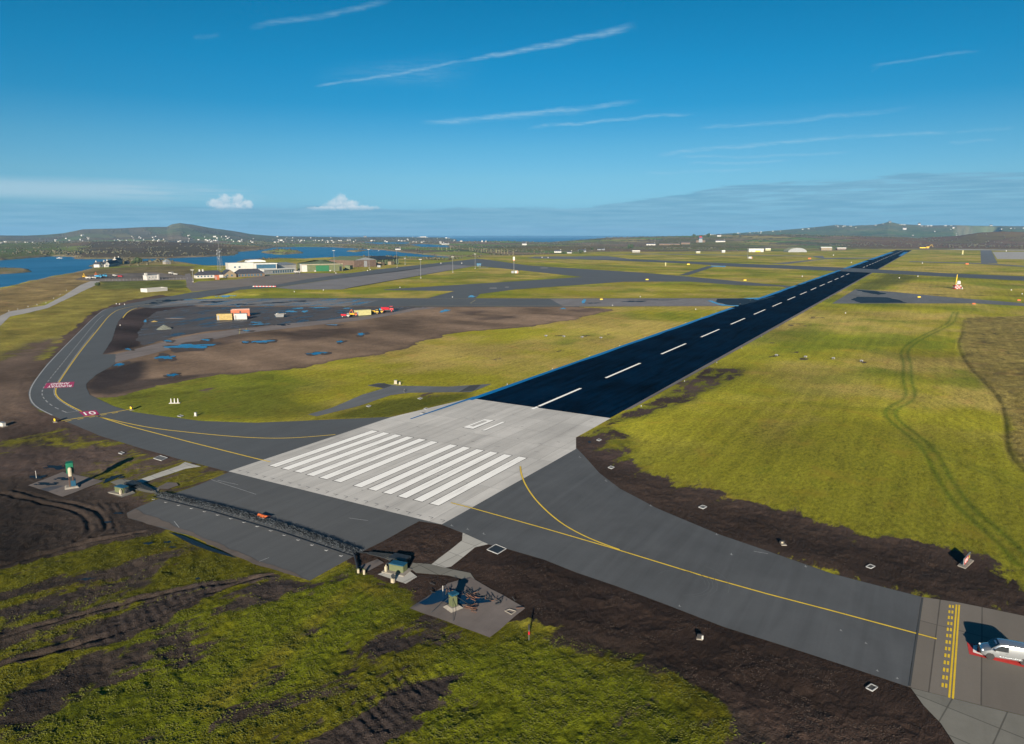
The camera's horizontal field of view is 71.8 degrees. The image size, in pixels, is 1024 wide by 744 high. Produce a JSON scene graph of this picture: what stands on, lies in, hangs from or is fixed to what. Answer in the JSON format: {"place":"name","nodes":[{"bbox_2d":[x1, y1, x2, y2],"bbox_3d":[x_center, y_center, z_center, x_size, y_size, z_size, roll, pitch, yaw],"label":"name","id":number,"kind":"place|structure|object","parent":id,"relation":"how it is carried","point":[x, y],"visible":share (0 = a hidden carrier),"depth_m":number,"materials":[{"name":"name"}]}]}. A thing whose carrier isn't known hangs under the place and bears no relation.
{"place":"outdoors","nodes":[
{"label":"outdoors","id":0,"kind":"place"},
{"bbox_2d":[0,281,99,324],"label":"coast path","id":1,"kind":"structure","parent":0,"point":[73,292],"depth_m":489.04,"materials":[{"name":"gravel"}]},
{"bbox_2d":[110,361,129,367],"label":"damp ground","id":2,"kind":"structure","parent":0,"point":[124,363],"depth_m":261.73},
{"bbox_2d":[156,353,176,361],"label":"damp ground","id":3,"kind":"structure","parent":0,"point":[163,359],"depth_m":274.48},
{"bbox_2d":[137,462,200,482],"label":"concrete path","id":4,"kind":"structure","parent":0,"point":[184,465],"depth_m":143.18,"materials":[{"name":"concrete"}]},
{"bbox_2d":[185,273,192,285],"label":"access road","id":5,"kind":"structure","parent":0,"point":[189,280],"depth_m":766.04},
{"bbox_2d":[163,341,221,352],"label":"damp ground","id":6,"kind":"structure","parent":0,"point":[175,350],"depth_m":298.75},
{"bbox_2d":[168,344,206,347],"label":"puddle","id":7,"kind":"object","parent":6,"relation":"on","point":[188,346],"visible":1,"depth_m":304.08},
{"bbox_2d":[251,339,276,343],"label":"damp ground","id":8,"kind":"structure","parent":0,"point":[265,342],"depth_m":318.41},
{"bbox_2d":[115,307,439,362],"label":"gravel track","id":9,"kind":"structure","parent":0,"point":[143,351],"depth_m":344.70,"materials":[{"name":"gravel"}]},
{"bbox_2d":[127,472,437,580],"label":"overrun road","id":10,"kind":"structure","parent":0,"point":[322,515],"depth_m":118.62,"materials":[{"name":"asphalt"}]},
{"bbox_2d":[127,509,304,578],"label":"dust film","id":11,"kind":"object","parent":10,"relation":"on","point":[142,517],"visible":1,"depth_m":112.62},
{"bbox_2d":[152,492,361,556],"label":"barrier net","id":12,"kind":"object","parent":10,"relation":"on","point":[325,541],"visible":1,"depth_m":117.08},
{"bbox_2d":[304,351,331,355],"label":"damp ground","id":13,"kind":"structure","parent":0,"point":[327,353],"depth_m":286.06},
{"bbox_2d":[0,236,656,287],"bbox_3d":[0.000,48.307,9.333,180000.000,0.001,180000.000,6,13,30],"label":"sea water","id":14,"kind":"structure","parent":0,"point":[41,267],"depth_m":1676.38,"materials":[{"name":"liquid"}]},
{"bbox_2d":[308,383,489,415],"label":"link road","id":15,"kind":"structure","parent":0,"point":[373,396],"depth_m":215.25,"materials":[{"name":"asphalt"}]},
{"bbox_2d":[371,383,391,387],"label":"asphalt patch","id":16,"kind":"object","parent":15,"relation":"on","point":[382,385],"visible":1,"depth_m":225.15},
{"bbox_2d":[460,385,479,391],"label":"asphalt patch","id":17,"kind":"object","parent":15,"relation":"on","point":[471,388],"visible":1,"depth_m":220.73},
{"bbox_2d":[28,259,790,471],"bbox_3d":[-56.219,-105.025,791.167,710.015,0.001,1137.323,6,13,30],"label":"taxiway road","id":18,"kind":"structure","parent":0,"point":[92,360],"depth_m":197.68,"materials":[{"name":"asphalt"}]},
{"bbox_2d":[29,309,105,414],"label":"edge line marking","id":19,"kind":"object","parent":18,"relation":"on","point":[55,371],"visible":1,"depth_m":239.57,"materials":[{"name":"paint"}]},
{"bbox_2d":[44,382,98,415],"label":"mandatory panel marking","id":20,"kind":"object","parent":18,"relation":"on","point":[72,384],"visible":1,"depth_m":223.71,"materials":[{"name":"red paint"}]},
{"bbox_2d":[58,397,123,421],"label":"hold bar marking","id":21,"kind":"object","parent":18,"relation":"on","point":[82,411],"visible":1,"depth_m":189.80,"materials":[{"name":"yellow paint"}]},
{"bbox_2d":[55,304,936,638],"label":"taxiway line marking","id":22,"kind":"object","parent":18,"relation":"on","point":[489,512],"visible":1,"depth_m":117.35,"materials":[{"name":"yellow paint"}]},
{"bbox_2d":[141,298,694,307],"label":"cross taxiway road","id":23,"kind":"structure","parent":0,"point":[466,302],"depth_m":503.85,"materials":[{"name":"asphalt"}]},
{"bbox_2d":[410,563,473,578],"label":"concrete path","id":24,"kind":"structure","parent":0,"point":[425,568],"depth_m":100.58,"materials":[{"name":"concrete"}]},
{"bbox_2d":[432,533,486,567],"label":"concrete path","id":25,"kind":"structure","parent":0,"point":[460,550],"depth_m":106.95,"materials":[{"name":"concrete"}]},
{"bbox_2d":[0,231,1023,743],"bbox_3d":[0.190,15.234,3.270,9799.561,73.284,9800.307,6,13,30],"label":"ground","id":26,"kind":"structure","parent":0,"point":[898,451],"depth_m":130.57,"materials":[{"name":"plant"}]},
{"bbox_2d":[47,465,63,469],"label":"puddle","id":27,"kind":"object","parent":26,"relation":"on","point":[55,467],"visible":1,"depth_m":145.53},
{"bbox_2d":[29,472,102,496],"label":"concrete slab","id":28,"kind":"structure","parent":26,"relation":"on","point":[83,482],"depth_m":135.70,"materials":[{"name":"concrete"}]},
{"bbox_2d":[38,482,56,484],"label":"puddle","id":29,"kind":"object","parent":28,"relation":"on","point":[44,483],"visible":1,"depth_m":136.14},
{"bbox_2d":[65,461,78,489],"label":"mast cabinet","id":30,"kind":"object","parent":26,"relation":"on","point":[70,472],"visible":1,"depth_m":133.48,"materials":[{"name":"metal"}]},
{"bbox_2d":[94,261,102,266],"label":"cottage","id":31,"kind":"structure","parent":26,"relation":"on","point":[98,264],"depth_m":1059.34,"materials":[{"name":"paint"}]},
{"bbox_2d":[103,474,121,482],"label":"puddle","id":32,"kind":"object","parent":26,"relation":"on","point":[109,479],"visible":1,"depth_m":138.94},
{"bbox_2d":[106,259,119,265],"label":"cottage","id":33,"kind":"structure","parent":26,"relation":"on","point":[114,262],"depth_m":1111.36,"materials":[{"name":"stone"}]},
{"bbox_2d":[107,489,134,496],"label":"concrete slab","id":34,"kind":"structure","parent":26,"relation":"on","point":[133,492],"depth_m":130.46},
{"bbox_2d":[109,484,132,495],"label":"barrier winch","id":35,"kind":"object","parent":34,"relation":"on","point":[121,489],"visible":1,"depth_m":130.88,"materials":[{"name":"metal"}]},
{"bbox_2d":[111,479,158,492],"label":"concrete slab","id":36,"kind":"structure","parent":26,"relation":"on","point":[119,481],"depth_m":134.61,"materials":[{"name":"concrete"}]},
{"bbox_2d":[124,480,156,492],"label":"net stanchion","id":37,"kind":"object","parent":36,"relation":"on","point":[132,483],"visible":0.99,"depth_m":133.83,"materials":[{"name":"metal"}]},
{"bbox_2d":[143,273,159,279],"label":"white shed","id":38,"kind":"structure","parent":26,"relation":"on","point":[151,276],"depth_m":759.38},
{"bbox_2d":[140,287,167,291],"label":"shed","id":39,"kind":"object","parent":26,"relation":"on","point":[155,289],"visible":0.9,"depth_m":601.16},
{"bbox_2d":[153,455,167,460],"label":"pit cover","id":40,"kind":"object","parent":26,"relation":"on","point":[160,458],"visible":1,"depth_m":151.49,"materials":[{"name":"concrete"}]},
{"bbox_2d":[156,482,177,488],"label":"concrete slab","id":41,"kind":"structure","parent":26,"relation":"on","point":[167,485],"depth_m":135.15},
{"bbox_2d":[169,532,235,557],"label":"puddle","id":42,"kind":"object","parent":26,"relation":"on","point":[194,542],"visible":1,"depth_m":109.23,"materials":[{"name":"liquid"}]},
{"bbox_2d":[216,244,222,270],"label":"lattice mast","id":43,"kind":"object","parent":26,"relation":"on","point":[218,251],"visible":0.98,"depth_m":940.89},
{"bbox_2d":[194,269,264,277],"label":"slate roofed building","id":44,"kind":"structure","parent":26,"relation":"on","point":[228,273],"depth_m":804.49,"materials":[{"name":"brick"}]},
{"bbox_2d":[225,259,276,271],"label":"terminal building","id":45,"kind":"structure","parent":26,"relation":"on","point":[236,266],"depth_m":876.70,"materials":[{"name":"paint"}]},
{"bbox_2d":[151,299,376,306],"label":"old apron","id":46,"kind":"object","parent":26,"relation":"on","point":[309,302],"visible":1,"depth_m":503.83,"materials":[{"name":"asphalt"}]},
{"bbox_2d":[186,273,348,291],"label":"concrete apron","id":47,"kind":"object","parent":26,"relation":"on","point":[251,281],"visible":1,"depth_m":733.23,"materials":[{"name":"grey concrete"}]},
{"bbox_2d":[259,268,294,274],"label":"departure hall","id":48,"kind":"structure","parent":26,"relation":"on","point":[278,271],"depth_m":879.80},
{"bbox_2d":[136,306,423,344],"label":"gravel yard","id":49,"kind":"structure","parent":26,"relation":"on","point":[198,319],"depth_m":406.90,"materials":[{"name":"gravel"}]},
{"bbox_2d":[156,325,172,329],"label":"gravel heap","id":50,"kind":"object","parent":49,"relation":"on","point":[163,327],"visible":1,"depth_m":359.54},
{"bbox_2d":[216,313,233,319],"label":"storage container","id":51,"kind":"object","parent":49,"relation":"on","point":[224,316],"visible":1,"depth_m":398.26,"materials":[{"name":"metal"}]},
{"bbox_2d":[231,309,249,315],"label":"storage container","id":52,"kind":"object","parent":49,"relation":"on","point":[233,311],"visible":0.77,"depth_m":418.37,"materials":[{"name":"metal"}]},
{"bbox_2d":[234,313,247,319],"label":"storage container","id":53,"kind":"object","parent":49,"relation":"on","point":[240,316],"visible":1,"depth_m":401.30,"materials":[{"name":"metal"}]},
{"bbox_2d":[354,309,370,315],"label":"storage container","id":54,"kind":"object","parent":49,"relation":"on","point":[364,312],"visible":0.98,"depth_m":422.02,"materials":[{"name":"metal"}]},
{"bbox_2d":[381,306,394,311],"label":"truck","id":55,"kind":"object","parent":49,"relation":"on","point":[390,309],"visible":0.94,"depth_m":440.93,"materials":[{"name":"metal"}]},
{"bbox_2d":[277,262,296,270],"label":"white hangar","id":56,"kind":"structure","parent":26,"relation":"on","point":[285,265],"depth_m":921.92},
{"bbox_2d":[297,260,342,271],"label":"green hangar","id":57,"kind":"structure","parent":26,"relation":"on","point":[316,265],"depth_m":942.98,"materials":[{"name":"metal"}]},
{"bbox_2d":[316,265,328,270],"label":"sliding door","id":58,"kind":"structure","parent":57,"relation":"in","point":[323,267],"depth_m":939.34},
{"bbox_2d":[328,256,376,266],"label":"brown hangar","id":59,"kind":"structure","parent":26,"relation":"on","point":[354,261],"depth_m":1073.73,"materials":[{"name":"metal"}]},
{"bbox_2d":[359,559,383,570],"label":"concrete slab","id":60,"kind":"structure","parent":26,"relation":"on","point":[368,566],"depth_m":102.71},
{"bbox_2d":[359,552,410,561],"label":"net stanchion","id":61,"kind":"object","parent":60,"relation":"on","point":[400,557],"visible":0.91,"depth_m":104.06,"materials":[{"name":"metal"}]},
{"bbox_2d":[277,265,471,288],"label":"concrete bay","id":62,"kind":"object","parent":26,"relation":"on","point":[350,282],"visible":0.94,"depth_m":766.44,"materials":[{"name":"concrete"}]},
{"bbox_2d":[0,535,765,743],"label":"moss tufts","id":63,"kind":"object","parent":26,"relation":"on","point":[337,711],"visible":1,"depth_m":74.85,"materials":[{"name":"plant"}]},
{"bbox_2d":[368,256,398,265],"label":"dark roofed hangar","id":64,"kind":"structure","parent":26,"relation":"on","point":[384,260],"depth_m":1148.23,"materials":[{"name":"metal"}]},
{"bbox_2d":[379,571,416,583],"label":"concrete slab","id":65,"kind":"structure","parent":26,"relation":"on","point":[408,577],"depth_m":98.81,"materials":[{"name":"concrete"}]},
{"bbox_2d":[382,560,411,576],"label":"hut","id":66,"kind":"object","parent":65,"relation":"on","point":[397,568],"visible":0.99,"depth_m":100.13,"materials":[{"name":"metal"}]},
{"bbox_2d":[229,399,609,523],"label":"runway threshold","id":67,"kind":"object","parent":26,"relation":"on","point":[555,433],"visible":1,"depth_m":157.20,"materials":[{"name":"concrete"}]},
{"bbox_2d":[268,430,526,505],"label":"threshold marking","id":68,"kind":"object","parent":67,"relation":"on","point":[452,494],"visible":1,"depth_m":146.92,"materials":[{"name":"white paint"}]},
{"bbox_2d":[240,412,590,521],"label":"slab repair marking","id":69,"kind":"object","parent":67,"relation":"on","point":[376,503],"visible":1,"depth_m":133.32,"materials":[{"name":"paint"}]},
{"bbox_2d":[410,397,474,418],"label":"puddle","id":70,"kind":"object","parent":67,"relation":"on","point":[445,407],"visible":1,"depth_m":197.29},
{"bbox_2d":[462,419,504,430],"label":"runway number marking","id":71,"kind":"object","parent":67,"relation":"on","point":[478,425],"visible":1,"depth_m":178.76,"materials":[{"name":"white paint"}]},
{"bbox_2d":[410,577,524,636],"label":"concrete slab","id":72,"kind":"structure","parent":26,"relation":"on","point":[489,619],"depth_m":90.12,"materials":[{"name":"concrete"}]},
{"bbox_2d":[431,586,468,612],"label":"cable column","id":73,"kind":"structure","parent":72,"relation":"on","point":[452,606],"depth_m":90.32,"materials":[{"name":"metal"}]},
{"bbox_2d":[420,589,490,604],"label":"puddle","id":74,"kind":"object","parent":72,"relation":"on","point":[437,597],"visible":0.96,"depth_m":92.98,"materials":[{"name":"liquid"}]},
{"bbox_2d":[430,583,522,607],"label":"cable heap","id":75,"kind":"object","parent":72,"relation":"on","point":[466,594],"visible":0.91,"depth_m":93.05,"materials":[{"name":"rubber"}]},
{"bbox_2d":[487,544,506,554],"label":"pit cover","id":76,"kind":"object","parent":26,"relation":"on","point":[496,549],"visible":1,"depth_m":107.58,"materials":[{"name":"metal"}]},
{"bbox_2d":[0,225,1023,267],"bbox_3d":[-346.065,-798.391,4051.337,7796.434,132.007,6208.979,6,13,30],"label":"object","id":77,"kind":"object","parent":26,"relation":"on","point":[165,252],"visible":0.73,"depth_m":2583.78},
{"bbox_2d":[530,256,632,259],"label":"side apron","id":78,"kind":"object","parent":26,"relation":"on","point":[580,257],"visible":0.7,"depth_m":1527.30,"materials":[{"name":"asphalt"}]},
{"bbox_2d":[551,298,737,305],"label":"taxiway surface","id":79,"kind":"object","parent":26,"relation":"on","point":[646,302],"visible":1,"depth_m":503.82,"materials":[{"name":"asphalt"}]},
{"bbox_2d":[716,296,774,304],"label":"puddle","id":80,"kind":"object","parent":79,"relation":"on","point":[740,301],"visible":1,"depth_m":510.54,"materials":[{"name":"liquid"}]},
{"bbox_2d":[681,266,711,274],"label":"taxiway","id":81,"kind":"structure","parent":26,"relation":"on","point":[697,270],"depth_m":962.41,"materials":[{"name":"asphalt"}]},
{"bbox_2d":[619,254,787,255],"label":"taxiway","id":82,"kind":"structure","parent":26,"relation":"on","point":[710,254],"depth_m":1766.88,"materials":[{"name":"asphalt"}]},
{"bbox_2d":[747,249,763,251],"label":"hut","id":83,"kind":"object","parent":26,"relation":"on","point":[755,250],"visible":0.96,"depth_m":2033.64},
{"bbox_2d":[625,250,911,409],"bbox_3d":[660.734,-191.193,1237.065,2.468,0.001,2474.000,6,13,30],"label":"runway shoulder","id":84,"kind":"object","parent":26,"relation":"on","point":[696,371],"visible":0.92,"depth_m":293.74},
{"bbox_2d":[783,248,806,251],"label":"aircraft shelter","id":85,"kind":"object","parent":26,"relation":"on","point":[794,250],"visible":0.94,"depth_m":2018.04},
{"bbox_2d":[588,259,1023,280],"bbox_3d":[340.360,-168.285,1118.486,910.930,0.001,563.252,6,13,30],"label":"crossing runway","id":86,"kind":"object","parent":26,"relation":"on","point":[1003,277],"visible":0.89,"depth_m":990.62,"materials":[{"name":"asphalt"}]},
{"bbox_2d":[772,256,867,263],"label":"taxiway","id":87,"kind":"structure","parent":26,"relation":"on","point":[822,257],"depth_m":1431.21,"materials":[{"name":"asphalt"}]},
{"bbox_2d":[866,683,877,691],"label":"pit cover","id":88,"kind":"object","parent":26,"relation":"on","point":[871,687],"visible":1,"depth_m":74.75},
{"bbox_2d":[834,289,1023,305],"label":"crossing taxiway","id":89,"kind":"structure","parent":26,"relation":"on","point":[903,297],"depth_m":535.73,"materials":[{"name":"asphalt"}]},
{"bbox_2d":[858,290,885,294],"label":"puddle","id":90,"kind":"object","parent":89,"relation":"on","point":[875,292],"visible":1,"depth_m":590.94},
{"bbox_2d":[851,297,906,302],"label":"puddle","id":91,"kind":"object","parent":89,"relation":"on","point":[873,299],"visible":1,"depth_m":518.37,"materials":[{"name":"liquid"}]},
{"bbox_2d":[952,274,961,288],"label":"glideslope hut","id":92,"kind":"object","parent":26,"relation":"on","point":[955,286],"visible":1,"depth_m":631.69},
{"bbox_2d":[957,552,973,568],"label":"airfield sign","id":93,"kind":"object","parent":26,"relation":"on","point":[966,562],"visible":1,"depth_m":102.70,"materials":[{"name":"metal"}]},
{"bbox_2d":[908,597,1023,714],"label":"taxiway apron","id":94,"kind":"object","parent":26,"relation":"on","point":[995,684],"visible":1,"depth_m":79.75,"materials":[{"name":"grey concrete"}]},
{"bbox_2d":[909,598,922,686],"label":"asphalt patch","id":95,"kind":"object","parent":94,"relation":"on","point":[913,660],"visible":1,"depth_m":82.62,"materials":[{"name":"asphalt"}]},
{"bbox_2d":[941,605,959,698],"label":"holding position marking","id":96,"kind":"object","parent":94,"relation":"on","point":[950,680],"visible":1,"depth_m":81.06,"materials":[{"name":"paint"}]},
{"bbox_2d":[967,642,1023,666],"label":"mandatory panel marking","id":97,"kind":"object","parent":94,"relation":"on","point":[971,652],"visible":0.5,"depth_m":80.01,"materials":[{"name":"red paint"}]},
{"bbox_2d":[977,638,1023,664],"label":"parked van","id":98,"kind":"object","parent":94,"relation":"on","point":[1001,648],"visible":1,"depth_m":79.36,"materials":[{"name":"silver metal"}]},
{"bbox_2d":[910,261,1023,266],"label":"taxiway","id":99,"kind":"structure","parent":26,"relation":"on","point":[969,263],"depth_m":1201.74,"materials":[{"name":"asphalt"}]},
{"bbox_2d":[911,688,1023,743],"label":"old concrete apron","id":100,"kind":"object","parent":26,"relation":"on","point":[962,722],"visible":1,"depth_m":69.57,"materials":[{"name":"concrete"}]},
{"bbox_2d":[980,250,996,262],"bbox_3d":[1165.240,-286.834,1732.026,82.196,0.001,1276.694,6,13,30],"label":"taxiway","id":101,"kind":"structure","parent":26,"relation":"on","point":[987,256],"depth_m":1527.39,"materials":[{"name":"asphalt"}]},
{"bbox_2d":[993,252,1023,258],"bbox_3d":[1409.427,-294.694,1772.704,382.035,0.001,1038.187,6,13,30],"label":"apron","id":102,"kind":"object","parent":26,"relation":"on","point":[1009,255],"visible":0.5,"depth_m":1679.04,"materials":[{"name":"concrete"}]},
{"bbox_2d":[0,222,1023,242],"bbox_3d":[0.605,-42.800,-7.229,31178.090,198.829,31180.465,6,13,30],"label":"hills","id":103,"kind":"structure","parent":0,"point":[887,229],"depth_m":5791.71,"materials":[{"name":"plant"}]},
{"bbox_2d":[0,0,1023,235],"label":"sky","id":104,"kind":"structure","parent":0,"point":[257,117],"materials":[{"name":"blue"}]},
{"bbox_2d":[442,448,920,686],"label":"taxiway road","id":105,"kind":"structure","parent":0,"point":[577,493],"depth_m":101.23,"materials":[{"name":"asphalt"}]},
{"bbox_2d":[452,466,936,639],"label":"taxiway line marking","id":106,"kind":"object","parent":105,"relation":"on","point":[671,565],"visible":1,"depth_m":105.63,"materials":[{"name":"paint"}]},
{"bbox_2d":[661,566,729,596],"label":"tyre scuff marking","id":107,"kind":"object","parent":105,"relation":"on","point":[704,581],"visible":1,"depth_m":97.97,"materials":[{"name":"rubber"}]},
{"bbox_2d":[477,250,910,417],"bbox_3d":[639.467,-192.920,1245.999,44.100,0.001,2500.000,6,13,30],"label":"runway road","id":108,"kind":"structure","parent":0,"point":[599,394],"depth_m":272.44,"materials":[{"name":"asphalt"}]},
{"bbox_2d":[469,308,732,399],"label":"puddle","id":109,"kind":"object","parent":108,"relation":"on","point":[524,380],"visible":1,"depth_m":276.45,"materials":[{"name":"liquid"}]},
{"bbox_2d":[531,254,893,408],"bbox_3d":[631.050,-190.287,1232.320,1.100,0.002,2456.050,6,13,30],"label":"line marking","id":110,"kind":"object","parent":108,"relation":"on","point":[661,353],"visible":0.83,"depth_m":255.89,"materials":[{"name":"white paint"}]},
{"bbox_2d":[754,285,795,299],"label":"puddle","id":111,"kind":"object","parent":108,"relation":"on","point":[775,292],"visible":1,"depth_m":580.76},
{"bbox_2d":[797,270,840,284],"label":"puddle","id":112,"kind":"object","parent":108,"relation":"on","point":[819,277],"visible":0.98,"depth_m":801.27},
{"bbox_2d":[949,249,1023,250],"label":"perimeter road","id":113,"kind":"structure","parent":0,"point":[978,249],"depth_m":2391.47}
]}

